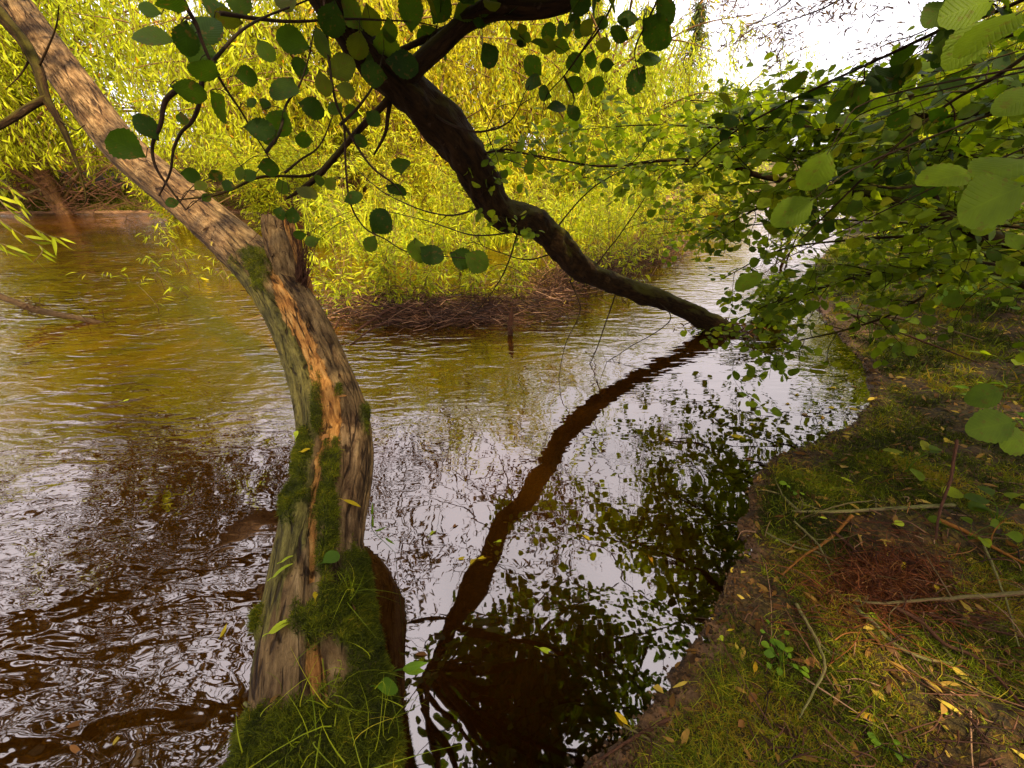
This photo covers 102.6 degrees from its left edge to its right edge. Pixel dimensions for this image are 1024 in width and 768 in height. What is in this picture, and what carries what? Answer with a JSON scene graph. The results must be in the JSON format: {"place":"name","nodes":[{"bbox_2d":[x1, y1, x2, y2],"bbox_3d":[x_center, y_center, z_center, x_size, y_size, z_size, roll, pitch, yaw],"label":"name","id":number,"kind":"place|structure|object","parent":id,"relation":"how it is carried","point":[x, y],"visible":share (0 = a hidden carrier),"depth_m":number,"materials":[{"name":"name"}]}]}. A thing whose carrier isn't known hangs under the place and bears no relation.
{"place":"outdoors","nodes":[
{"label":"outdoors","id":0,"kind":"place"},
{"bbox_2d":[0,195,870,767],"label":"water","id":1,"kind":"structure","parent":0,"point":[138,529],"depth_m":2.16,"materials":[{"name":"liquid"}]},
{"bbox_2d":[0,293,101,322],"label":"branch","id":2,"kind":"object","parent":1,"relation":"on","point":[41,311],"visible":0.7,"depth_m":4.37,"materials":[{"name":"brown plant"}]},
{"bbox_2d":[134,207,195,266],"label":"willow sapling","id":3,"kind":"object","parent":1,"relation":"on","point":[163,231],"visible":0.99,"depth_m":6.81,"materials":[{"name":"green plant"}]},
{"bbox_2d":[267,176,368,243],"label":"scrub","id":4,"kind":"object","parent":1,"relation":"on","point":[304,213],"visible":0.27,"depth_m":8.86,"materials":[{"name":"green plant"}]},
{"bbox_2d":[286,157,366,279],"bbox_3d":[-2.573,-2.287,5.808,1.227,1.746,1.009,0,28,0],"label":"willow sapling","id":5,"kind":"object","parent":1,"relation":"on","point":[339,234],"visible":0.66,"depth_m":5.82,"materials":[{"name":"green plant"}]},
{"bbox_2d":[304,250,382,318],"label":"willow sapling","id":6,"kind":"object","parent":1,"relation":"on","point":[323,280],"visible":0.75,"depth_m":4.50,"materials":[{"name":"green plant"}]},
{"bbox_2d":[301,179,392,248],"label":"reed clump","id":7,"kind":"object","parent":1,"relation":"on","point":[344,241],"visible":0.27,"depth_m":8.44,"materials":[{"name":"green plant"}]},
{"bbox_2d":[309,187,418,291],"bbox_3d":[-1.773,-1.709,5.090,1.286,1.406,0.699,0,28,0],"label":"willow sapling","id":8,"kind":"object","parent":1,"relation":"on","point":[350,222],"visible":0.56,"depth_m":4.99,"materials":[{"name":"green plant"}]},
{"bbox_2d":[304,190,439,256],"bbox_3d":[-2.603,-2.976,7.432,2.849,1.371,2.318,-18,33,-30],"label":"reed clump","id":9,"kind":"object","parent":1,"relation":"on","point":[379,238],"visible":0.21,"depth_m":7.72,"materials":[{"name":"green plant"}]},
{"bbox_2d":[354,134,411,264],"bbox_3d":[-2.039,-2.810,6.489,0.873,2.027,0.794,0,28,0],"label":"willow sapling","id":10,"kind":"object","parent":1,"relation":"on","point":[389,202],"visible":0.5,"depth_m":6.44,"materials":[{"name":"green plant"}]},
{"bbox_2d":[366,227,423,309],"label":"willow sapling","id":11,"kind":"object","parent":1,"relation":"on","point":[389,258],"visible":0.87,"depth_m":4.58,"materials":[{"name":"green plant"}]},
{"bbox_2d":[382,194,459,293],"bbox_3d":[-1.141,-1.738,5.271,0.906,1.285,1.135,-16,32,-27],"label":"willow sapling","id":12,"kind":"object","parent":1,"relation":"on","point":[421,234],"visible":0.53,"depth_m":5.20,"materials":[{"name":"green plant"}]},
{"bbox_2d":[393,233,458,312],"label":"willow sapling","id":13,"kind":"object","parent":1,"relation":"on","point":[425,279],"visible":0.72,"depth_m":4.60,"materials":[{"name":"green plant"}]},
{"bbox_2d":[387,178,485,250],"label":"reed clump","id":14,"kind":"object","parent":1,"relation":"on","point":[437,228],"visible":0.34,"depth_m":8.18,"materials":[{"name":"green plant"}]},
{"bbox_2d":[251,274,622,332],"bbox_3d":[-0.898,-0.980,4.617,4.360,0.543,1.469,0,28,0],"label":"twig tangle","id":15,"kind":"object","parent":1,"relation":"on","point":[407,312],"visible":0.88,"depth_m":4.43,"materials":[{"name":"wood"}]},
{"bbox_2d":[425,147,488,246],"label":"willow sapling","id":16,"kind":"object","parent":1,"relation":"on","point":[457,203],"visible":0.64,"depth_m":6.90,"materials":[{"name":"green plant"}]},
{"bbox_2d":[439,226,503,298],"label":"willow sapling","id":17,"kind":"object","parent":1,"relation":"on","point":[467,284],"visible":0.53,"depth_m":4.80,"materials":[{"name":"green plant"}]},
{"bbox_2d":[444,180,510,289],"bbox_3d":[-0.464,-1.974,5.397,0.940,1.581,1.265,0,28,0],"label":"willow sapling","id":18,"kind":"object","parent":1,"relation":"on","point":[477,246],"visible":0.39,"depth_m":5.47,"materials":[{"name":"green plant"}]},
{"bbox_2d":[449,198,521,246],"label":"reed clump","id":19,"kind":"object","parent":1,"relation":"on","point":[489,239],"visible":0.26,"depth_m":8.55,"materials":[{"name":"green plant"}]},
{"bbox_2d":[489,235,537,302],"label":"willow sapling","id":20,"kind":"object","parent":1,"relation":"on","point":[522,263],"visible":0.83,"depth_m":5.05,"materials":[{"name":"green plant"}]},
{"bbox_2d":[503,177,554,282],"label":"willow sapling","id":21,"kind":"object","parent":1,"relation":"on","point":[525,243],"visible":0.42,"depth_m":5.71,"materials":[{"name":"green plant"}]},
{"bbox_2d":[505,149,566,254],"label":"willow sapling","id":22,"kind":"object","parent":1,"relation":"on","point":[524,183],"visible":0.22,"depth_m":7.43,"materials":[{"name":"green plant"}]},
{"bbox_2d":[526,167,565,255],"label":"willow sapling","id":23,"kind":"object","parent":1,"relation":"on","point":[546,202],"visible":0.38,"depth_m":7.10,"materials":[{"name":"green plant"}]},
{"bbox_2d":[542,186,588,275],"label":"willow sapling","id":24,"kind":"object","parent":1,"relation":"on","point":[576,217],"visible":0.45,"depth_m":5.90,"materials":[{"name":"green plant"}]},
{"bbox_2d":[554,180,625,239],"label":"reed clump","id":25,"kind":"object","parent":1,"relation":"on","point":[579,219],"visible":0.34,"depth_m":9.35,"materials":[{"name":"green plant"}]},
{"bbox_2d":[569,222,612,289],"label":"willow sapling","id":26,"kind":"object","parent":1,"relation":"on","point":[591,254],"visible":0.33,"depth_m":5.39,"materials":[{"name":"green plant"}]},
{"bbox_2d":[481,220,706,310],"bbox_3d":[1.604,-2.146,6.561,2.218,0.791,5.938,21,34,33],"label":"twig drift","id":27,"kind":"object","parent":1,"relation":"on","point":[563,274],"visible":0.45,"depth_m":6.06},
{"bbox_2d":[565,180,628,249],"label":"willow sapling","id":28,"kind":"object","parent":1,"relation":"on","point":[589,212],"visible":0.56,"depth_m":7.72,"materials":[{"name":"green plant"}]},
{"bbox_2d":[581,181,652,263],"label":"willow sapling","id":29,"kind":"object","parent":1,"relation":"on","point":[608,232],"visible":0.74,"depth_m":6.50,"materials":[{"name":"green plant"}]},
{"bbox_2d":[590,171,654,247],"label":"willow sapling","id":30,"kind":"object","parent":1,"relation":"on","point":[612,205],"visible":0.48,"depth_m":7.84,"materials":[{"name":"green plant"}]},
{"bbox_2d":[564,184,689,235],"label":"reed clump","id":31,"kind":"object","parent":1,"relation":"on","point":[623,219],"visible":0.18,"depth_m":10.05,"materials":[{"name":"green plant"}]},
{"bbox_2d":[605,214,668,281],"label":"willow sapling","id":32,"kind":"object","parent":1,"relation":"on","point":[636,258],"visible":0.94,"depth_m":5.71,"materials":[{"name":"green plant"}]},
{"bbox_2d":[632,171,669,239],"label":"willow sapling","id":33,"kind":"object","parent":1,"relation":"on","point":[644,213],"visible":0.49,"depth_m":9.00,"materials":[{"name":"green plant"}]},
{"bbox_2d":[639,194,688,263],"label":"willow sapling","id":34,"kind":"object","parent":1,"relation":"on","point":[660,225],"visible":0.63,"depth_m":6.80,"materials":[{"name":"green plant"}]},
{"bbox_2d":[0,147,1023,767],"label":"ground","id":35,"kind":"structure","parent":0,"point":[888,525],"depth_m":1.61,"materials":[{"name":"plant"}]},
{"bbox_2d":[0,0,184,200],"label":"willow tree","id":36,"kind":"object","parent":35,"relation":"on","point":[50,12],"visible":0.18,"depth_m":13.78,"materials":[{"name":"green plant"}]},
{"bbox_2d":[0,0,200,268],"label":"overhanging willow","id":37,"kind":"object","parent":35,"relation":"on","point":[13,29],"visible":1,"depth_m":1.91,"materials":[{"name":"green wood"}]},
{"bbox_2d":[0,0,215,213],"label":"willow tree","id":38,"kind":"object","parent":35,"relation":"on","point":[17,134],"visible":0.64,"depth_m":12.88,"materials":[{"name":"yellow plant"}]},
{"bbox_2d":[0,0,230,124],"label":"willow tree","id":39,"kind":"object","parent":35,"relation":"on","point":[79,38],"visible":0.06,"depth_m":16.82,"materials":[{"name":"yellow plant"}]},
{"bbox_2d":[17,0,275,183],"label":"willow tree","id":40,"kind":"object","parent":35,"relation":"on","point":[132,57],"visible":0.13,"depth_m":14.25,"materials":[{"name":"green plant"}]},
{"bbox_2d":[0,147,310,215],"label":"dead branch tangle","id":41,"kind":"object","parent":35,"relation":"on","point":[98,189],"visible":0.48,"depth_m":13.50,"materials":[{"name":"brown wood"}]},
{"bbox_2d":[115,151,214,225],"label":"willow scrub","id":42,"kind":"object","parent":35,"relation":"on","point":[169,214],"visible":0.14,"depth_m":11.29,"materials":[{"name":"green plant"}]},
{"bbox_2d":[0,0,409,767],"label":"leaning dead tree","id":43,"kind":"object","parent":35,"relation":"on","point":[318,518],"visible":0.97,"depth_m":1.21,"materials":[{"name":"wood"}]},
{"bbox_2d":[246,638,404,767],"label":"grass tuft","id":44,"kind":"object","parent":43,"relation":"on","point":[306,733],"visible":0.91,"depth_m":0.74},
{"bbox_2d":[247,666,424,767],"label":"grass tuft","id":45,"kind":"object","parent":43,"relation":"on","point":[315,722],"visible":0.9,"depth_m":0.72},
{"bbox_2d":[314,552,404,641],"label":"grass tuft","id":46,"kind":"object","parent":43,"relation":"on","point":[351,589],"visible":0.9,"depth_m":0.99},
{"bbox_2d":[371,677,397,694],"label":"fallen leaf","id":47,"kind":"object","parent":43,"relation":"on","point":[381,687],"visible":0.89,"depth_m":0.84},
{"bbox_2d":[345,672,461,767],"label":"grass tuft","id":48,"kind":"object","parent":43,"relation":"on","point":[396,715],"visible":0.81,"depth_m":0.75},
{"bbox_2d":[392,661,427,674],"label":"leaf","id":49,"kind":"object","parent":43,"relation":"on","point":[412,668],"visible":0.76,"depth_m":0.95,"materials":[{"name":"green plant"}]},
{"bbox_2d":[0,184,455,211],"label":"grass","id":50,"kind":"structure","parent":35,"relation":"on","point":[92,200],"depth_m":15.41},
{"bbox_2d":[58,0,424,214],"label":"willow tree","id":51,"kind":"object","parent":35,"relation":"on","point":[164,81],"visible":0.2,"depth_m":11.48,"materials":[{"name":"green plant"}]},
{"bbox_2d":[194,133,301,230],"bbox_3d":[-6.552,-4.834,10.455,2.646,2.634,2.263,0,28,0],"label":"willow scrub","id":52,"kind":"object","parent":35,"relation":"on","point":[264,201],"visible":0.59,"depth_m":10.09,"materials":[{"name":"green plant"}]},
{"bbox_2d":[37,0,560,208],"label":"willow tree","id":53,"kind":"object","parent":35,"relation":"on","point":[244,45],"visible":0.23,"depth_m":11.06,"materials":[{"name":"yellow plant"}]},
{"bbox_2d":[245,111,371,235],"bbox_3d":[-4.382,-4.348,9.322,2.024,2.960,2.440,7,29,12],"label":"willow scrub","id":54,"kind":"object","parent":35,"relation":"on","point":[295,170],"visible":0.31,"depth_m":8.79,"materials":[{"name":"green plant"}]},
{"bbox_2d":[205,0,580,229],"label":"willow tree","id":55,"kind":"object","parent":35,"relation":"on","point":[381,97],"visible":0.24,"depth_m":11.03,"materials":[{"name":"green plant"}]},
{"bbox_2d":[339,109,457,232],"bbox_3d":[-2.492,-4.722,9.738,2.835,3.137,1.982,-7,29,-13],"label":"willow scrub","id":56,"kind":"object","parent":35,"relation":"on","point":[415,172],"visible":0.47,"depth_m":9.54,"materials":[{"name":"green plant"}]},
{"bbox_2d":[269,0,557,162],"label":"willow tree","id":57,"kind":"object","parent":35,"relation":"on","point":[454,70],"visible":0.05,"depth_m":17.15,"materials":[{"name":"green plant"}]},
{"bbox_2d":[104,0,754,375],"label":"leaning alder","id":58,"kind":"object","parent":35,"relation":"on","point":[382,62],"visible":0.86,"depth_m":1.54,"materials":[{"name":"green plant"}]},
{"bbox_2d":[423,118,517,233],"bbox_3d":[-0.921,-4.444,9.397,2.182,2.948,2.562,0,28,0],"label":"willow scrub","id":59,"kind":"object","parent":35,"relation":"on","point":[445,167],"visible":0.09,"depth_m":9.18,"materials":[{"name":"green plant"}]},
{"bbox_2d":[361,0,719,214],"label":"willow tree","id":60,"kind":"object","parent":35,"relation":"on","point":[517,65],"visible":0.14,"depth_m":12.99,"materials":[{"name":"green plant"}]},
{"bbox_2d":[452,0,689,156],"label":"willow tree","id":61,"kind":"object","parent":35,"relation":"on","point":[601,4],"visible":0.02,"depth_m":16.62,"materials":[{"name":"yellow plant"}]},
{"bbox_2d":[522,105,621,227],"bbox_3d":[1.408,-5.017,10.285,2.497,3.118,2.508,0,28,0],"label":"willow scrub","id":62,"kind":"object","parent":35,"relation":"on","point":[569,184],"visible":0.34,"depth_m":10.03,"materials":[{"name":"green plant"}]},
{"bbox_2d":[443,0,792,220],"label":"willow tree","id":63,"kind":"object","parent":35,"relation":"on","point":[612,78],"visible":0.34,"depth_m":11.42,"materials":[{"name":"green plant"}]},
{"bbox_2d":[603,139,686,224],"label":"willow scrub","id":64,"kind":"object","parent":35,"relation":"on","point":[657,186],"visible":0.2,"depth_m":10.91,"materials":[{"name":"green plant"}]},
{"bbox_2d":[529,9,767,203],"bbox_3d":[5.200,-10.781,16.823,9.717,7.169,8.966,11,30,20],"label":"willow tree","id":65,"kind":"object","parent":35,"relation":"on","point":[670,102],"visible":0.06,"depth_m":15.75,"materials":[{"name":"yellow plant"}]},
{"bbox_2d":[664,0,712,175],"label":"conifer","id":66,"kind":"object","parent":35,"relation":"on","point":[695,18],"visible":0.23,"depth_m":21.32,"materials":[{"name":"green plant"}]},
{"bbox_2d":[638,43,740,188],"bbox_3d":[7.511,-13.186,21.025,7.250,6.428,7.416,11,30,19],"label":"willow tree","id":67,"kind":"object","parent":35,"relation":"on","point":[680,180],"visible":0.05,"depth_m":19.24,"materials":[{"name":"green plant"}]},
{"bbox_2d":[658,168,734,218],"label":"willow scrub","id":68,"kind":"object","parent":35,"relation":"on","point":[696,191],"visible":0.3,"depth_m":12.71,"materials":[{"name":"green plant"}]},
{"bbox_2d":[671,180,724,242],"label":"willow sapling","id":69,"kind":"object","parent":35,"relation":"on","point":[694,219],"visible":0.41,"depth_m":8.18,"materials":[{"name":"green plant"}]},
{"bbox_2d":[564,299,887,767],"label":"mud crumbs","id":70,"kind":"object","parent":35,"relation":"on","point":[627,747],"visible":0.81,"depth_m":1.55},
{"bbox_2d":[699,647,769,725],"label":"grass tuft","id":71,"kind":"object","parent":35,"relation":"on","point":[726,694],"visible":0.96,"depth_m":1.27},
{"bbox_2d":[707,157,771,213],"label":"willow scrub","id":72,"kind":"object","parent":35,"relation":"on","point":[725,201],"visible":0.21,"depth_m":14.35,"materials":[{"name":"green plant"}]},
{"bbox_2d":[485,0,1023,456],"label":"bank alder","id":73,"kind":"object","parent":35,"relation":"on","point":[867,152],"visible":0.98,"depth_m":1.91,"materials":[{"name":"green plant"}]},
{"bbox_2d":[680,35,844,191],"bbox_3d":[12.229,-14.323,22.767,8.724,7.562,8.530,4,28,8],"label":"willow tree","id":74,"kind":"object","parent":35,"relation":"on","point":[796,94],"visible":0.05,"depth_m":21.14,"materials":[{"name":"green plant"}]},
{"bbox_2d":[724,694,817,767],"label":"grass tuft","id":75,"kind":"object","parent":35,"relation":"on","point":[772,733],"visible":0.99,"depth_m":1.13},
{"bbox_2d":[735,655,812,713],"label":"grass tuft","id":76,"kind":"object","parent":35,"relation":"on","point":[779,686],"visible":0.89,"depth_m":1.29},
{"bbox_2d":[734,271,833,323],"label":"sprout bush","id":77,"kind":"object","parent":35,"relation":"on","point":[761,292],"visible":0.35,"depth_m":4.32,"materials":[{"name":"green plant"}]},
{"bbox_2d":[761,639,809,677],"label":"seedling","id":78,"kind":"object","parent":35,"relation":"on","point":[769,653],"visible":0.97,"depth_m":1.38,"materials":[{"name":"green plant"}]},
{"bbox_2d":[760,177,850,259],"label":"shrub","id":79,"kind":"object","parent":35,"relation":"on","point":[781,241],"visible":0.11,"depth_m":7.15,"materials":[{"name":"green plant"}]},
{"bbox_2d":[599,273,1023,767],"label":"leaf litter","id":80,"kind":"object","parent":35,"relation":"on","point":[944,704],"visible":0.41,"depth_m":1.51,"materials":[{"name":"plant"}]},
{"bbox_2d":[607,217,1023,767],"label":"bank moss","id":81,"kind":"object","parent":35,"relation":"on","point":[875,454],"visible":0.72,"depth_m":1.75,"materials":[{"name":"plant"}]},
{"bbox_2d":[781,514,853,573],"bbox_3d":[1.346,0.662,1.737,0.538,0.177,0.068,-16,32,-27],"label":"fallen stick","id":82,"kind":"object","parent":35,"relation":"on","point":[840,528],"visible":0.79,"depth_m":1.76,"materials":[{"name":"brown wood"}]},
{"bbox_2d":[614,310,1023,767],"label":"twig litter","id":83,"kind":"object","parent":35,"relation":"on","point":[873,563],"visible":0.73,"depth_m":1.73,"materials":[{"name":"brown plant"}]},
{"bbox_2d":[795,603,846,718],"bbox_3d":[1.044,0.906,1.324,0.199,0.131,0.423,15,32,26],"label":"fallen stick","id":84,"kind":"object","parent":35,"relation":"on","point":[818,643],"visible":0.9,"depth_m":1.33,"materials":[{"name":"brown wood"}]},
{"bbox_2d":[670,0,988,92],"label":"bank willow","id":85,"kind":"object","parent":35,"relation":"on","point":[781,32],"visible":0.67,"depth_m":3.74,"materials":[{"name":"twig bark"},{"name":"bark"},{"name":"yellow-green leaf"}]},
{"bbox_2d":[709,459,1023,767],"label":"dead twigs","id":86,"kind":"object","parent":35,"relation":"on","point":[939,725],"visible":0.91,"depth_m":1.26,"materials":[{"name":"wood"}]},
{"bbox_2d":[783,628,962,762],"bbox_3d":[1.028,0.963,1.270,0.439,0.191,0.430,0,28,0],"label":"grass tuft","id":87,"kind":"object","parent":35,"relation":"on","point":[843,683],"visible":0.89,"depth_m":1.25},
{"bbox_2d":[792,494,955,513],"bbox_3d":[1.687,0.550,1.930,0.751,0.124,0.090,0,28,0],"label":"fallen stick","id":88,"kind":"object","parent":35,"relation":"on","point":[876,508],"visible":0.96,"depth_m":1.91,"materials":[{"name":"wood"}]},
{"bbox_2d":[836,301,925,345],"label":"bank plant","id":89,"kind":"object","parent":35,"relation":"on","point":[846,306],"visible":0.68,"depth_m":3.78,"materials":[{"name":"green plant"}]},
{"bbox_2d":[743,475,1023,705],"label":"rootlet heap","id":90,"kind":"object","parent":35,"relation":"on","point":[876,585],"visible":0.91,"depth_m":1.57,"materials":[{"name":"wood"}]},
{"bbox_2d":[841,686,927,767],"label":"grass tuft","id":91,"kind":"object","parent":35,"relation":"on","point":[874,713],"visible":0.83,"depth_m":1.18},
{"bbox_2d":[867,732,909,761],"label":"seedling","id":92,"kind":"object","parent":35,"relation":"on","point":[875,741],"visible":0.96,"depth_m":1.14,"materials":[{"name":"green plant"}]},
{"bbox_2d":[769,0,1023,183],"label":"willow tree","id":93,"kind":"object","parent":35,"relation":"on","point":[1020,8],"visible":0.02,"depth_m":8.56,"materials":[{"name":"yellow plant"}]},
{"bbox_2d":[834,589,983,678],"bbox_3d":[1.298,0.835,1.381,0.146,0.166,0.397,-18,33,-29],"label":"fallen stick","id":94,"kind":"object","parent":35,"relation":"on","point":[903,650],"visible":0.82,"depth_m":1.39,"materials":[{"name":"brown wood"}]},
{"bbox_2d":[883,440,956,480],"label":"seedling","id":95,"kind":"object","parent":35,"relation":"on","point":[919,475],"visible":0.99,"depth_m":2.13,"materials":[{"name":"green plant"}]},
{"bbox_2d":[847,549,1023,627],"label":"fallen stick","id":96,"kind":"object","parent":35,"relation":"on","point":[992,595],"visible":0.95,"depth_m":1.50,"materials":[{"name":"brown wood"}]},
{"bbox_2d":[851,582,1023,707],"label":"fallen stick","id":97,"kind":"object","parent":35,"relation":"on","point":[929,630],"visible":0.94,"depth_m":1.39,"materials":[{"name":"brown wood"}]},
{"bbox_2d":[855,95,1019,263],"bbox_3d":[5.655,-2.712,5.572,2.418,2.388,2.101,-14,31,-25],"label":"shrub","id":98,"kind":"object","parent":35,"relation":"on","point":[915,231],"visible":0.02,"depth_m":5.64,"materials":[{"name":"green plant"}]},
{"bbox_2d":[924,439,973,546],"bbox_3d":[1.525,0.376,1.435,0.127,0.246,0.333,8,29,15],"label":"stick","id":99,"kind":"object","parent":35,"relation":"on","point":[950,480],"visible":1,"depth_m":1.44,"materials":[{"name":"brown wood"}]},
{"bbox_2d":[913,597,1023,640],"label":"fallen stick","id":100,"kind":"object","parent":35,"relation":"on","point":[961,623],"visible":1,"depth_m":1.43,"materials":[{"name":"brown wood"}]},
{"bbox_2d":[928,515,1022,547],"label":"seedling","id":101,"kind":"object","parent":35,"relation":"on","point":[1016,536],"visible":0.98,"depth_m":1.73,"materials":[{"name":"green plant"}]},
{"bbox_2d":[937,286,1020,317],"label":"bank plant","id":102,"kind":"object","parent":35,"relation":"on","point":[945,292],"visible":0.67,"depth_m":3.95,"materials":[{"name":"green plant"}]},
{"bbox_2d":[940,516,1023,563],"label":"fallen stick","id":103,"kind":"object","parent":35,"relation":"on","point":[949,524],"visible":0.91,"depth_m":1.72,"materials":[{"name":"brown wood"}]},
{"bbox_2d":[941,486,1023,525],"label":"seedling","id":104,"kind":"object","parent":35,"relation":"on","point":[976,502],"visible":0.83,"depth_m":1.81,"materials":[{"name":"green plant"}]},
{"bbox_2d":[982,545,1021,646],"bbox_3d":[1.812,0.770,1.537,0.100,0.033,0.527,18,33,30],"label":"fallen stick","id":105,"kind":"object","parent":35,"relation":"on","point":[996,574],"visible":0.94,"depth_m":1.54,"materials":[{"name":"brown wood"}]},
{"bbox_2d":[38,0,1017,153],"label":"sky","id":106,"kind":"structure","parent":0,"point":[904,11],"materials":[{"name":"white"}]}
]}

